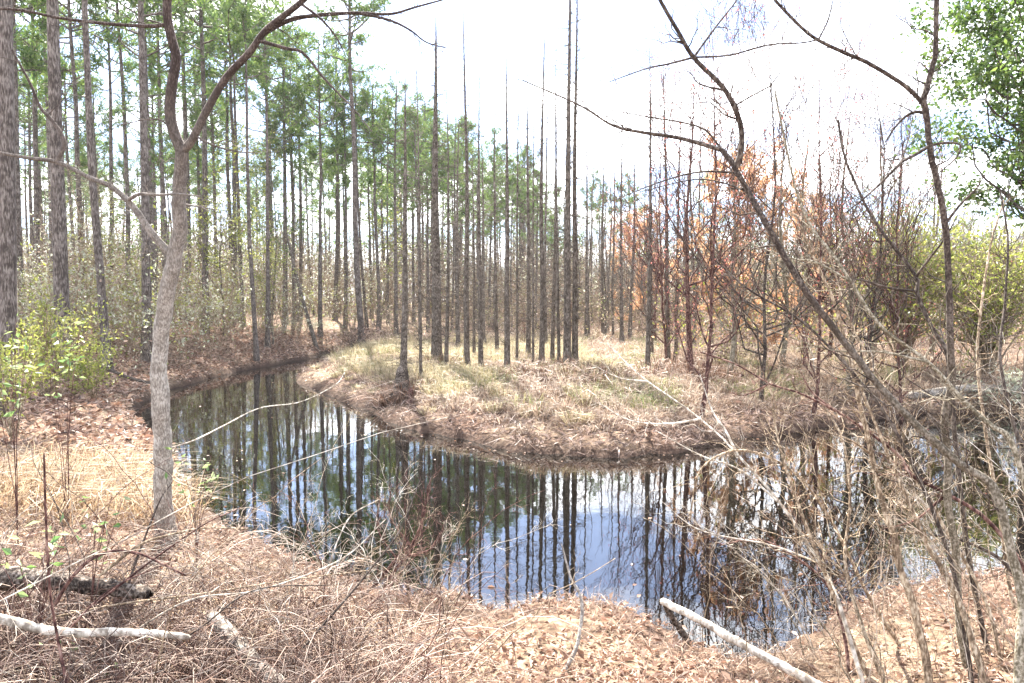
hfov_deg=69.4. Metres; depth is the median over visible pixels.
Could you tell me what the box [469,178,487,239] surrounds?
pine tree
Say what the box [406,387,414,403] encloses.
cypress knee
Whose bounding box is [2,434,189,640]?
bramble stem
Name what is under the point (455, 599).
bramble stem
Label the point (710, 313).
budding tree
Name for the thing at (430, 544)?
twiggy stem
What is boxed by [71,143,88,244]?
pine tree
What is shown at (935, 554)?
thicket stem
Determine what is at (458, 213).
pine tree
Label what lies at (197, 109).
pine tree
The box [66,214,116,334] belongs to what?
sapling
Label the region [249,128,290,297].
pine tree
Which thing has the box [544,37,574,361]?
cypress tree
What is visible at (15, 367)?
leafy sprout
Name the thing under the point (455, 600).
bramble stem
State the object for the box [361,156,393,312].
pine tree
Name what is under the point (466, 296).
cypress tree
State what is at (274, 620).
bramble stem
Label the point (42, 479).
bramble stem
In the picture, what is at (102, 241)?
leafy tree
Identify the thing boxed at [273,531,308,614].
twiggy stem
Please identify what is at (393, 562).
bare shrub
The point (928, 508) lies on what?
thicket stem
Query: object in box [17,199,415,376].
undergrowth
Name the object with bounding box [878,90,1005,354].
bare tree
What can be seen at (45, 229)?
bare tree
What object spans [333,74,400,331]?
pine tree
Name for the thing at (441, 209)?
pine tree
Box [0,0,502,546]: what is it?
forked tree
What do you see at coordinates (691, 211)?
bare tree
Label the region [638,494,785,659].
thicket stem
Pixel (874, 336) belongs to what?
bare tree
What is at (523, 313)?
sapling
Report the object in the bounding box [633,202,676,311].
bare tree
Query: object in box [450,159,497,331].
pine tree
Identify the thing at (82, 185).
pine tree
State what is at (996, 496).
leaning sapling
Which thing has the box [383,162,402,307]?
pine tree
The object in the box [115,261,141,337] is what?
sapling
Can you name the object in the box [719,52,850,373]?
bare tree
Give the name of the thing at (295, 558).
twiggy stem
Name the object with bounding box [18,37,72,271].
pine tree
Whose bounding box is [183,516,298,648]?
bramble stem
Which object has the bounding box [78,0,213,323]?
pine tree
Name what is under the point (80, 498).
bramble stem
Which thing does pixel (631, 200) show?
pine tree
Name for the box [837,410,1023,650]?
thicket stem
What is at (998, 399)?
thicket stem
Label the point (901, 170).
bare tree
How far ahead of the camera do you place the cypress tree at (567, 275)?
22.72 m
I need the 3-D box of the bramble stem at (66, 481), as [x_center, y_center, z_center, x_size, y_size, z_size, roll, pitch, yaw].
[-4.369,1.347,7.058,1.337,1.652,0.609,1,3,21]
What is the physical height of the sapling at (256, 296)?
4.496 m
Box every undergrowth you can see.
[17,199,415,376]
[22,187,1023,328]
[350,263,779,339]
[628,227,1023,373]
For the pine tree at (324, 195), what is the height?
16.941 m
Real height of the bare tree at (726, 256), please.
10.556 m
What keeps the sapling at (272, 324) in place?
on the ground at (314, 381)
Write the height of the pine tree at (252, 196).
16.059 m
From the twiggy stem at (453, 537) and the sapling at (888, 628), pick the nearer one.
the sapling at (888, 628)
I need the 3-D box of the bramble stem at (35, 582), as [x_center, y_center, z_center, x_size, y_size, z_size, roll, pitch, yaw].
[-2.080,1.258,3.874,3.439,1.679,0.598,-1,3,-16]
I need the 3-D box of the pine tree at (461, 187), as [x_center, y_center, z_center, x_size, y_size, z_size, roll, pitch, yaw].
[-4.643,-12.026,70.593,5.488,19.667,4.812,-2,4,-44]
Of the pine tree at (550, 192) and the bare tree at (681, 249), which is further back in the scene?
the pine tree at (550, 192)
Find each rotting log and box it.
[0,565,153,598]
[206,610,287,682]
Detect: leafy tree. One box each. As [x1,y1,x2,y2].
[14,14,38,193]
[72,211,124,275]
[86,180,139,282]
[91,82,197,277]
[186,110,285,325]
[186,147,265,335]
[228,68,327,316]
[241,200,284,315]
[242,222,295,343]
[359,180,416,324]
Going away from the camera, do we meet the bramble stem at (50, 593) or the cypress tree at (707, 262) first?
the bramble stem at (50, 593)
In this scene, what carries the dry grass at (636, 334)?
on the ground at (314, 381)
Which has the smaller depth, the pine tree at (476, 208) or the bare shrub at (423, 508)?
the bare shrub at (423, 508)
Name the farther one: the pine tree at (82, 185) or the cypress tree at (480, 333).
the pine tree at (82, 185)
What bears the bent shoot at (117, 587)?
on the dark brush at (41, 656)
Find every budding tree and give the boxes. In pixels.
[581,1,746,361]
[605,143,688,339]
[611,26,762,378]
[643,0,822,416]
[652,0,875,403]
[736,0,925,415]
[765,0,957,405]
[790,106,884,363]
[795,0,1013,419]
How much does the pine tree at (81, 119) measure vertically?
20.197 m
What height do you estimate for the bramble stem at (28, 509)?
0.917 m
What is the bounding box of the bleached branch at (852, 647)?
[585,339,864,682]
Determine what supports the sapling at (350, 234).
on the ground at (314, 381)
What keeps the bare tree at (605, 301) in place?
on the ground at (314, 381)
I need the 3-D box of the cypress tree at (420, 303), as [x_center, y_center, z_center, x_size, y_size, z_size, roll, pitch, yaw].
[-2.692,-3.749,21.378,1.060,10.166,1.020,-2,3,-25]
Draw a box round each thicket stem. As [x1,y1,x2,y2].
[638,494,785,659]
[658,510,814,653]
[669,496,748,679]
[681,502,810,646]
[682,439,741,641]
[685,488,823,635]
[695,363,853,682]
[709,363,878,682]
[713,524,804,659]
[722,483,850,619]
[724,275,882,682]
[725,514,851,682]
[737,481,815,654]
[782,470,896,636]
[783,520,915,682]
[824,445,990,682]
[826,325,985,653]
[826,444,959,681]
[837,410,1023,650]
[838,449,982,603]
[843,500,915,583]
[854,425,931,680]
[856,548,904,621]
[859,522,943,676]
[860,456,954,600]
[860,489,1015,648]
[862,425,972,596]
[872,379,976,682]
[874,422,919,584]
[879,468,953,600]
[882,433,961,616]
[888,458,948,583]
[893,380,1003,584]
[895,462,1011,652]
[899,331,1003,658]
[900,537,958,660]
[901,428,1023,538]
[903,479,961,573]
[912,487,948,604]
[917,500,982,587]
[926,438,1023,562]
[937,431,985,569]
[938,321,1023,436]
[942,332,1023,463]
[942,420,1003,682]
[944,510,1023,574]
[958,362,1023,516]
[963,383,1023,422]
[965,389,1023,532]
[965,450,1023,531]
[968,416,1023,524]
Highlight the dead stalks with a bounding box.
[343,350,813,406]
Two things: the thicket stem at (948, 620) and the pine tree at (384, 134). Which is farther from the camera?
the pine tree at (384, 134)
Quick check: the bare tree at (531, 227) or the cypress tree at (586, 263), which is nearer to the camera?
the cypress tree at (586, 263)
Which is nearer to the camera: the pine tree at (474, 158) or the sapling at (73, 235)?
the sapling at (73, 235)
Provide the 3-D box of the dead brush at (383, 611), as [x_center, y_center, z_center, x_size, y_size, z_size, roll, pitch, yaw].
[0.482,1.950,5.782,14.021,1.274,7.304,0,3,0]
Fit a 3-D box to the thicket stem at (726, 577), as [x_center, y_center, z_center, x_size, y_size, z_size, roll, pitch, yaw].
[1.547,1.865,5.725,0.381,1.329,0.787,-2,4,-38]
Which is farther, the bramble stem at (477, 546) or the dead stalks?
the dead stalks
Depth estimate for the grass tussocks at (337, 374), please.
20.11 m
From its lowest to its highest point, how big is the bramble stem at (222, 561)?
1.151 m
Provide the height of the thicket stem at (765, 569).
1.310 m
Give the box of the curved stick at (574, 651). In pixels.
[561,543,583,671]
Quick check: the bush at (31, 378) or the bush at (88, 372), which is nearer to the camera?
the bush at (31, 378)
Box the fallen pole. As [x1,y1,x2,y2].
[80,358,149,383]
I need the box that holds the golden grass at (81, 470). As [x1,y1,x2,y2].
[0,430,237,530]
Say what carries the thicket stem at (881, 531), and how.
on the ground at (314, 381)
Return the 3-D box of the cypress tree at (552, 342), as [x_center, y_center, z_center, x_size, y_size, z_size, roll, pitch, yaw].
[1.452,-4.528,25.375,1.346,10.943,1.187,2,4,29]
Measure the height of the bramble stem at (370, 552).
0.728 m
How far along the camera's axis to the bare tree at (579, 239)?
64.10 m
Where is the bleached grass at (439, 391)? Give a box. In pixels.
[324,331,645,399]
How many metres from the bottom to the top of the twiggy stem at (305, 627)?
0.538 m
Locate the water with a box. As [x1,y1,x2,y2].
[133,353,1023,657]
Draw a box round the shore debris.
[0,333,1020,669]
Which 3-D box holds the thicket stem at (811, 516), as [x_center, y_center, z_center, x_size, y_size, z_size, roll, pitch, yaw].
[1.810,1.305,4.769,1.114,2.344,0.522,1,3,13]
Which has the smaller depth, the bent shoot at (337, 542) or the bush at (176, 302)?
the bent shoot at (337, 542)
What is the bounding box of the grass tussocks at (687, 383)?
[358,339,1022,433]
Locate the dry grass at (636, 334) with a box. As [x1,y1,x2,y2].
[318,308,1023,430]
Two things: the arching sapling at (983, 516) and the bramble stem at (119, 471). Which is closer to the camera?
the arching sapling at (983, 516)
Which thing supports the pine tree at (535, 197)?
on the ground at (314, 381)
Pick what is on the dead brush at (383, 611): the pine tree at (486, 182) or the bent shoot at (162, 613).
the bent shoot at (162, 613)
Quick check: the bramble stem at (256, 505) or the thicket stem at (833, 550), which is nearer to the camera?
the thicket stem at (833, 550)
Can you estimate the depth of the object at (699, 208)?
31.93 m
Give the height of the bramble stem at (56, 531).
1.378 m
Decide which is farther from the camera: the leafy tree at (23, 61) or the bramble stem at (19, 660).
the leafy tree at (23, 61)
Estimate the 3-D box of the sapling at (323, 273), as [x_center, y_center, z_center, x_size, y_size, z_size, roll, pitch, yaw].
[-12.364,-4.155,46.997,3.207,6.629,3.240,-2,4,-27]
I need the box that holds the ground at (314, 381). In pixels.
[0,301,1023,682]
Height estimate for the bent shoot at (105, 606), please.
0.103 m
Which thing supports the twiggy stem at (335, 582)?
on the ground at (314, 381)
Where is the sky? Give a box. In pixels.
[15,0,1023,300]
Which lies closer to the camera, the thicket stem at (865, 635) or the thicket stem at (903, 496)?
the thicket stem at (865, 635)
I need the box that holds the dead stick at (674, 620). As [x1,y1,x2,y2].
[662,605,692,645]
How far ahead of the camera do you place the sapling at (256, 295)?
43.19 m
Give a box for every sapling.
[25,157,113,346]
[27,178,124,327]
[39,185,122,340]
[42,157,127,342]
[66,160,153,323]
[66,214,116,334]
[72,229,111,318]
[90,275,123,337]
[95,218,132,329]
[110,225,155,340]
[112,269,141,350]
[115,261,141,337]
[135,218,195,327]
[139,237,199,353]
[176,257,202,330]
[178,245,200,321]
[186,284,216,344]
[187,219,225,324]
[200,251,238,323]
[202,206,259,341]
[207,258,240,336]
[213,250,248,317]
[213,251,248,328]
[235,258,265,330]
[240,263,277,329]
[245,219,307,334]
[245,232,299,325]
[248,272,279,323]
[279,269,306,335]
[290,253,324,329]
[300,225,343,319]
[328,274,362,338]
[331,229,383,330]
[514,292,531,337]
[522,0,1023,682]
[634,307,645,340]
[645,416,900,644]
[679,478,877,674]
[687,230,974,682]
[698,351,1023,572]
[723,75,1023,491]
[727,339,868,674]
[762,354,903,680]
[773,0,1022,668]
[781,117,1022,653]
[783,220,932,682]
[785,253,1004,669]
[808,312,988,682]
[861,479,1014,592]
[932,194,1023,612]
[959,142,1023,457]
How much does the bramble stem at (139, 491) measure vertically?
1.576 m
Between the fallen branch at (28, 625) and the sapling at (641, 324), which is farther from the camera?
the sapling at (641, 324)
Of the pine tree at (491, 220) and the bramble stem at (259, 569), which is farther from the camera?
the pine tree at (491, 220)
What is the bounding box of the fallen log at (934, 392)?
[905,384,1021,399]
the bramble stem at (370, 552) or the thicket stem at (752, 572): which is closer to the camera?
the thicket stem at (752, 572)
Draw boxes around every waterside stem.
[794,294,823,373]
[889,295,1014,372]
[941,303,972,376]
[954,303,973,377]
[983,307,996,383]
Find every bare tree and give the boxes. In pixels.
[39,144,48,282]
[157,133,180,309]
[212,182,226,257]
[274,148,309,315]
[295,147,323,315]
[349,137,368,274]
[497,217,504,311]
[509,132,528,325]
[523,152,538,309]
[550,130,584,311]
[571,189,589,313]
[577,186,639,336]
[577,212,585,297]
[578,154,605,336]
[581,147,612,302]
[591,195,617,312]
[591,199,646,315]
[593,173,608,322]
[596,123,629,336]
[596,146,624,331]
[598,189,619,288]
[604,145,683,317]
[616,197,674,288]
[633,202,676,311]
[640,175,653,309]
[653,203,705,301]
[657,191,706,327]
[669,156,692,330]
[671,80,710,335]
[682,160,764,338]
[689,183,696,325]
[690,186,732,271]
[704,209,756,326]
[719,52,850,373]
[723,199,736,337]
[738,125,761,325]
[744,46,887,358]
[763,43,926,395]
[767,144,785,330]
[772,243,801,294]
[796,210,846,339]
[812,147,823,329]
[818,50,958,365]
[846,141,924,337]
[851,112,952,332]
[875,134,952,272]
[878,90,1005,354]
[884,97,911,226]
[914,166,936,334]
[916,130,1002,330]
[917,166,995,339]
[919,105,953,318]
[938,178,1012,284]
[961,202,980,293]
[984,179,1003,278]
[990,198,1021,339]
[991,147,1017,264]
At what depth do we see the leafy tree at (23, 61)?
25.97 m
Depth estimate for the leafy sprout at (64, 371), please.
8.58 m
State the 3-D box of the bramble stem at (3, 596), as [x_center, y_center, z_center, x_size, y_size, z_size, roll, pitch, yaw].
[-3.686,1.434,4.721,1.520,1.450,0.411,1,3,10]
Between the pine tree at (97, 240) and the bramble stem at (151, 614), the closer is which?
the bramble stem at (151, 614)
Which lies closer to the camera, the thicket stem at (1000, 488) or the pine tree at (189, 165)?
the thicket stem at (1000, 488)
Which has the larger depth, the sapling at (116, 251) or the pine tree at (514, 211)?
the pine tree at (514, 211)
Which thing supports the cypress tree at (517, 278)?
on the ground at (314, 381)
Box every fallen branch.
[0,613,190,640]
[660,598,821,682]
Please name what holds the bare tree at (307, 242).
on the ground at (314, 381)
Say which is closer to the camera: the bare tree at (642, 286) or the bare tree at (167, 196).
the bare tree at (642, 286)
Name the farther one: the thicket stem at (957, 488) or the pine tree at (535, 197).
the pine tree at (535, 197)
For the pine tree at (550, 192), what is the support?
on the ground at (314, 381)
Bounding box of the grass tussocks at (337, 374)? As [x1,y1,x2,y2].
[307,342,611,425]
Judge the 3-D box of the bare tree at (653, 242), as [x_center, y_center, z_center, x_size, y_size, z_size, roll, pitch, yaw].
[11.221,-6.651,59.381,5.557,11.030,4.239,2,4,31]
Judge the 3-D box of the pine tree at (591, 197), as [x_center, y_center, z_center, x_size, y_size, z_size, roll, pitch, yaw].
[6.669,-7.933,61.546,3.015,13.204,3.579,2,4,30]
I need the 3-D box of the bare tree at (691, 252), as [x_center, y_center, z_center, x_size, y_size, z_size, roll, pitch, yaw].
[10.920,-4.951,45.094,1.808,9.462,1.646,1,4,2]
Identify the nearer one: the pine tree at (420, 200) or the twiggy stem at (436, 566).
the twiggy stem at (436, 566)
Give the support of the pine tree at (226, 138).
on the ground at (314, 381)
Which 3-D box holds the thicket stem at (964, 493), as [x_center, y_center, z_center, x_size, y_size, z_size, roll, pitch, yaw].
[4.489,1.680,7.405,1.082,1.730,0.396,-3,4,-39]
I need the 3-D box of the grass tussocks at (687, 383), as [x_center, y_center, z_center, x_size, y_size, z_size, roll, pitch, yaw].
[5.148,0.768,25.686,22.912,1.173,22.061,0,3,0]
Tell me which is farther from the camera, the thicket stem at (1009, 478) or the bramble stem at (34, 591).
the thicket stem at (1009, 478)
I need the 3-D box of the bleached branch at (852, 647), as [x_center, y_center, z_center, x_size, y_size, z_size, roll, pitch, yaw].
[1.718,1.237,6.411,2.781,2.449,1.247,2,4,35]
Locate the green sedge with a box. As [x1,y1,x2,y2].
[328,326,957,414]
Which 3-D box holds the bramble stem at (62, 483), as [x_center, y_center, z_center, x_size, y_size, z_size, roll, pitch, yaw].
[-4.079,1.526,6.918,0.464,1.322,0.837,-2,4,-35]
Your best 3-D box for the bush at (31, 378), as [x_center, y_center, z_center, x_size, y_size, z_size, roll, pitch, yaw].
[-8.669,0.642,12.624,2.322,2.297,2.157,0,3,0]
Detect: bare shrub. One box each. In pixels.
[352,486,457,597]
[376,455,459,597]
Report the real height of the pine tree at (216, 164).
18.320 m
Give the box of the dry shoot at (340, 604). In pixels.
[282,478,420,675]
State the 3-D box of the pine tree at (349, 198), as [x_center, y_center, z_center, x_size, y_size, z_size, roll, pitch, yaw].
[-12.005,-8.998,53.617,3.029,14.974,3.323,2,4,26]
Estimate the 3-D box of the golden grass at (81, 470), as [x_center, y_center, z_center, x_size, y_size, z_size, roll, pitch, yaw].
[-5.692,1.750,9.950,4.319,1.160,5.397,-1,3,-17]
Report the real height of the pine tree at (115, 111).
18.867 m
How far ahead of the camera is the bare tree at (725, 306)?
40.55 m
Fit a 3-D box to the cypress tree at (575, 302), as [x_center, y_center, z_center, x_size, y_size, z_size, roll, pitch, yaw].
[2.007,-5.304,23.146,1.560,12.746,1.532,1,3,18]
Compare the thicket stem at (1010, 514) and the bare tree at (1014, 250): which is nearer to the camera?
the thicket stem at (1010, 514)
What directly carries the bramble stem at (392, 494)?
on the ground at (314, 381)
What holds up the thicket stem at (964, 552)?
on the ground at (314, 381)
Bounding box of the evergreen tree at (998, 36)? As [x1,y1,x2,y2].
[892,0,1023,467]
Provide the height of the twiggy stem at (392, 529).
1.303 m
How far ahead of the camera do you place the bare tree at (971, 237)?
53.09 m
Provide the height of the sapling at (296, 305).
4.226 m
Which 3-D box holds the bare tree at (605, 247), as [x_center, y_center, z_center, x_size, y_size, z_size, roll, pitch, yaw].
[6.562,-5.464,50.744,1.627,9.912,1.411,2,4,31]
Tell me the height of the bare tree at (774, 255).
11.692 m
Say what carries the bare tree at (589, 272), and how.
on the ground at (314, 381)
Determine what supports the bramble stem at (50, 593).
on the dark brush at (41, 656)
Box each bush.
[0,318,72,439]
[17,255,91,341]
[18,275,118,396]
[38,335,128,398]
[79,278,187,342]
[181,292,239,325]
[277,317,335,334]
[317,320,380,349]
[683,330,770,363]
[767,343,889,382]
[803,187,1014,366]
[876,205,1023,379]
[939,362,1022,413]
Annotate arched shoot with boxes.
[53,549,186,606]
[98,527,246,576]
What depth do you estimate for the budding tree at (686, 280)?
20.88 m
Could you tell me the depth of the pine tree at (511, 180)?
51.58 m
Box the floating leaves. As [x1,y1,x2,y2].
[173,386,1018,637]
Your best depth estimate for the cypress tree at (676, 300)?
26.74 m
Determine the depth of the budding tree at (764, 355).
17.99 m
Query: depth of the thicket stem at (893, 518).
5.80 m
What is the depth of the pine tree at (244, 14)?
32.39 m
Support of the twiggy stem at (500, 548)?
on the ground at (314, 381)
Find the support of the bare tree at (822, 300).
on the ground at (314, 381)
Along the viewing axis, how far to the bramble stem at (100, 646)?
3.87 m
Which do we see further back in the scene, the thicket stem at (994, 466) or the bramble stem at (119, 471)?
the bramble stem at (119, 471)
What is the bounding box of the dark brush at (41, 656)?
[0,517,507,682]
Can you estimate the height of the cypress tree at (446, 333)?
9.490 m
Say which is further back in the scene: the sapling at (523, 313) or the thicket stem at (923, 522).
the sapling at (523, 313)
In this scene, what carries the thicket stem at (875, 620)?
on the ground at (314, 381)
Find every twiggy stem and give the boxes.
[262,555,298,642]
[270,465,342,617]
[273,518,326,623]
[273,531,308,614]
[276,462,332,646]
[290,614,315,642]
[298,582,324,628]
[310,502,334,588]
[318,495,408,659]
[325,545,347,647]
[339,535,378,600]
[357,543,378,601]
[363,478,401,599]
[365,465,420,605]
[371,471,409,604]
[381,514,427,624]
[387,492,478,639]
[388,557,411,617]
[395,443,421,614]
[410,504,445,607]
[431,495,477,588]
[431,518,457,595]
[432,549,464,643]
[442,512,562,597]
[496,553,521,618]
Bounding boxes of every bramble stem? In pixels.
[0,417,446,681]
[0,455,40,527]
[0,472,59,547]
[0,516,37,649]
[0,543,29,616]
[0,583,59,603]
[0,620,103,682]
[1,454,75,645]
[1,515,37,555]
[2,399,108,573]
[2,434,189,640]
[5,528,120,671]
[15,400,93,568]
[29,451,118,548]
[39,594,169,682]
[43,453,67,682]
[49,443,100,554]
[59,420,183,575]
[82,393,160,548]
[104,500,201,574]
[105,473,151,577]
[112,644,177,682]
[121,576,170,647]
[135,482,225,651]
[141,457,322,682]
[161,393,257,586]
[163,483,194,557]
[164,528,294,616]
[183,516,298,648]
[199,509,260,576]
[209,583,259,680]
[229,502,255,563]
[230,616,278,682]
[232,449,285,564]
[238,576,302,680]
[248,552,276,592]
[264,472,339,620]
[291,407,372,592]
[324,568,386,669]
[325,499,343,576]
[325,531,430,680]
[343,417,425,610]
[349,529,398,578]
[355,408,438,590]
[379,532,490,682]
[385,540,424,603]
[403,533,531,680]
[429,559,525,682]
[433,490,544,614]
[435,556,477,649]
[440,545,615,682]
[446,465,505,621]
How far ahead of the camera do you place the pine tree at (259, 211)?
103.49 m
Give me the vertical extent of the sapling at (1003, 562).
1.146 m
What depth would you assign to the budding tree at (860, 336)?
18.64 m
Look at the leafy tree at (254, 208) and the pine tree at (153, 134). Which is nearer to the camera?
the leafy tree at (254, 208)
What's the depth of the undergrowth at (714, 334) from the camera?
24.38 m
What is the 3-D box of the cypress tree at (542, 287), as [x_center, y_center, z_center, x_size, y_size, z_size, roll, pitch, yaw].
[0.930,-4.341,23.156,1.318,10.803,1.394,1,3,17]
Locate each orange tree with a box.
[604,195,679,329]
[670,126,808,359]
[754,167,865,349]
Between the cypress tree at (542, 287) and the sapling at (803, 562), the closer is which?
the sapling at (803, 562)
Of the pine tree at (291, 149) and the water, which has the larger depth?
the pine tree at (291, 149)
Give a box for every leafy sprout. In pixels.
[0,312,44,545]
[0,513,77,665]
[39,638,149,681]
[44,292,85,523]
[76,491,131,645]
[164,447,218,556]
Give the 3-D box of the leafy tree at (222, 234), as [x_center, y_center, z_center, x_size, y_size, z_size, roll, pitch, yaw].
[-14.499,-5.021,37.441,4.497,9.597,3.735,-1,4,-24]
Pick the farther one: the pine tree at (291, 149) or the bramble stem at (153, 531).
the pine tree at (291, 149)
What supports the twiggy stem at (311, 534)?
on the ground at (314, 381)
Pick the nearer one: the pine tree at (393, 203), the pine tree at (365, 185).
the pine tree at (365, 185)
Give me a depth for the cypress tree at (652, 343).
27.68 m
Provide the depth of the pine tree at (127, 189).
35.48 m
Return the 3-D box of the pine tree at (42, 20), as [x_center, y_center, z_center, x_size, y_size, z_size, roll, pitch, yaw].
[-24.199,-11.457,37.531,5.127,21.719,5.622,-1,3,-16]
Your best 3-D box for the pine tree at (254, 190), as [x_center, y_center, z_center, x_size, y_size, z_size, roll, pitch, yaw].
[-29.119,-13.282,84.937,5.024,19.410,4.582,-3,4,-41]
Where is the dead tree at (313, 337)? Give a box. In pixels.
[283,222,318,348]
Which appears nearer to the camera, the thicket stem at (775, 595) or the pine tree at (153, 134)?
the thicket stem at (775, 595)
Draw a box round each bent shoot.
[24,559,176,682]
[49,569,375,618]
[94,508,239,605]
[117,518,386,641]
[128,461,172,583]
[140,585,327,668]
[299,500,377,610]
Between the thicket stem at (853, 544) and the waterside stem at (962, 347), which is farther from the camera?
the waterside stem at (962, 347)
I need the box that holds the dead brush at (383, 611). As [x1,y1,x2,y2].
[0,483,1021,682]
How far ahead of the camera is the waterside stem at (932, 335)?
22.01 m
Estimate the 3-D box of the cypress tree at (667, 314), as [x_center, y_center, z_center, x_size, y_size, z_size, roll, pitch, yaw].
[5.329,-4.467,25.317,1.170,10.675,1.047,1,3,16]
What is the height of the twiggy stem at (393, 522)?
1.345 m
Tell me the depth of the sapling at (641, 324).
38.72 m
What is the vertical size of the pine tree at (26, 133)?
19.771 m
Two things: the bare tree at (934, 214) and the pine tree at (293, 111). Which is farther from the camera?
the pine tree at (293, 111)
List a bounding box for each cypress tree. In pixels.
[381,75,425,368]
[400,17,463,362]
[407,42,437,377]
[425,86,463,366]
[440,105,471,346]
[449,10,484,365]
[463,154,484,356]
[465,68,496,367]
[470,141,496,344]
[477,110,519,350]
[487,57,527,367]
[509,52,530,359]
[509,75,543,355]
[520,26,560,363]
[520,96,547,368]
[530,80,563,344]
[536,58,565,363]
[544,0,592,362]
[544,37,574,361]
[554,0,599,364]
[572,78,598,339]
[595,139,615,335]
[607,118,635,343]
[622,143,647,339]
[628,47,664,367]
[639,80,661,354]
[653,66,682,359]
[663,85,691,359]
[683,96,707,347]
[699,133,721,342]
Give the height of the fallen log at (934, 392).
0.399 m
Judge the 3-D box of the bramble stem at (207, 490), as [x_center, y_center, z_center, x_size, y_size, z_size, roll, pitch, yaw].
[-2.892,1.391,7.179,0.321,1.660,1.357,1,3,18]
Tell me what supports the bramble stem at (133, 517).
on the ground at (314, 381)
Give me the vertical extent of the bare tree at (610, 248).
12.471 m
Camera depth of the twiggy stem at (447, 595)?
5.67 m
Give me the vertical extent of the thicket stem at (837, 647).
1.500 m
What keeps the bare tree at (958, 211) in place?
on the ground at (314, 381)
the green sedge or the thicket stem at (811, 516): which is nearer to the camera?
the thicket stem at (811, 516)
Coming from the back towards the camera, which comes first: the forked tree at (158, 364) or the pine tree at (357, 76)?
the pine tree at (357, 76)
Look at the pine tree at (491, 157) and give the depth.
55.51 m
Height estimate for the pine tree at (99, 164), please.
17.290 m
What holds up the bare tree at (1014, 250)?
on the ground at (314, 381)
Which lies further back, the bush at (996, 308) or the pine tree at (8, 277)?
the bush at (996, 308)
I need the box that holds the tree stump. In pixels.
[371,363,409,408]
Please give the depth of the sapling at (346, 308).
43.55 m
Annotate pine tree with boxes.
[0,0,53,420]
[12,0,63,341]
[15,0,64,326]
[15,0,83,298]
[16,0,109,319]
[16,0,118,333]
[16,33,67,285]
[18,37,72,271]
[18,80,45,288]
[18,92,46,200]
[20,44,108,306]
[20,138,47,235]
[26,127,71,203]
[27,130,75,246]
[30,0,125,369]
[42,0,106,380]
[59,0,138,318]
[64,71,130,275]
[65,149,105,243]
[65,186,75,217]
[66,128,116,239]
[66,141,100,232]
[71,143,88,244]
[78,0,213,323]
[82,149,118,223]
[88,0,162,330]
[96,0,210,362]
[108,142,140,252]
[110,0,229,320]
[112,35,179,285]
[113,0,212,319]
[129,134,172,216]
[133,105,188,271]
[149,0,252,333]
[154,23,238,314]
[155,139,173,239]
[159,131,201,273]
[164,127,201,182]
[176,67,242,299]
[181,116,223,226]
[184,0,288,322]
[185,0,255,317]
[186,60,239,312]
[189,124,225,196]
[190,0,280,327]
[190,161,220,235]
[204,0,283,361]
[209,111,255,245]
[213,0,316,347]
[220,32,295,288]
[239,141,276,307]
[240,180,264,262]
[245,181,265,260]
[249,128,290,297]
[251,0,318,323]
[254,77,316,323]
[264,55,327,321]
[269,31,330,315]
[279,138,318,307]
[281,29,349,336]
[293,22,370,319]
[295,149,331,305]
[302,0,394,344]
[304,124,340,310]
[311,149,341,310]
[315,50,370,327]
[322,136,351,312]
[323,55,380,327]
[324,119,366,314]
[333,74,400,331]
[349,89,389,318]
[357,67,432,335]
[358,90,416,324]
[358,107,402,314]
[358,154,380,306]
[359,153,388,303]
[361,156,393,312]
[382,144,424,266]
[383,156,416,253]
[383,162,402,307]
[383,175,402,233]
[386,104,429,321]
[392,106,445,337]
[396,90,456,332]
[396,111,439,312]
[397,166,430,265]
[410,112,454,283]
[413,102,449,315]
[423,116,486,331]
[425,141,458,312]
[438,193,455,226]
[439,134,470,329]
[439,160,474,239]
[442,116,488,320]
[442,122,483,315]
[443,112,483,299]
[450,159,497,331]
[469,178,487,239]
[472,173,499,268]
[474,126,510,327]
[475,176,509,330]
[476,154,516,330]
[485,196,504,240]
[488,158,524,269]
[497,152,526,326]
[503,141,544,313]
[509,161,538,310]
[510,142,539,316]
[519,168,553,329]
[531,181,553,313]
[535,209,561,310]
[543,185,571,329]
[546,205,571,255]
[578,165,608,324]
[590,183,612,284]
[611,169,647,322]
[692,173,722,319]
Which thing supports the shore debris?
on the ground at (314, 381)
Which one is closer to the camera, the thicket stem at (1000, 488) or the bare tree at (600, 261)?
the thicket stem at (1000, 488)
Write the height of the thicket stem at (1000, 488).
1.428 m
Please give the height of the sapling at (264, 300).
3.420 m
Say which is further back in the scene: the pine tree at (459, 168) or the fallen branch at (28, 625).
the pine tree at (459, 168)
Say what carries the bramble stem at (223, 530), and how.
on the ground at (314, 381)
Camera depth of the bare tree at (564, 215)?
40.96 m
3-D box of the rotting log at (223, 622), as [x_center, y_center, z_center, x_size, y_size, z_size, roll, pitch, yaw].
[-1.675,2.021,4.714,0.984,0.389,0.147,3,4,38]
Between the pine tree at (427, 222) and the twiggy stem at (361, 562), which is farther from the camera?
the pine tree at (427, 222)
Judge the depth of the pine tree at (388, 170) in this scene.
51.63 m
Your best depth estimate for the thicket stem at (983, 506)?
5.61 m
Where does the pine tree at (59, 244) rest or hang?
on the ground at (314, 381)
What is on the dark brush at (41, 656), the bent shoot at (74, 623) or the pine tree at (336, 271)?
the bent shoot at (74, 623)
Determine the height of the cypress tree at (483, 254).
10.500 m

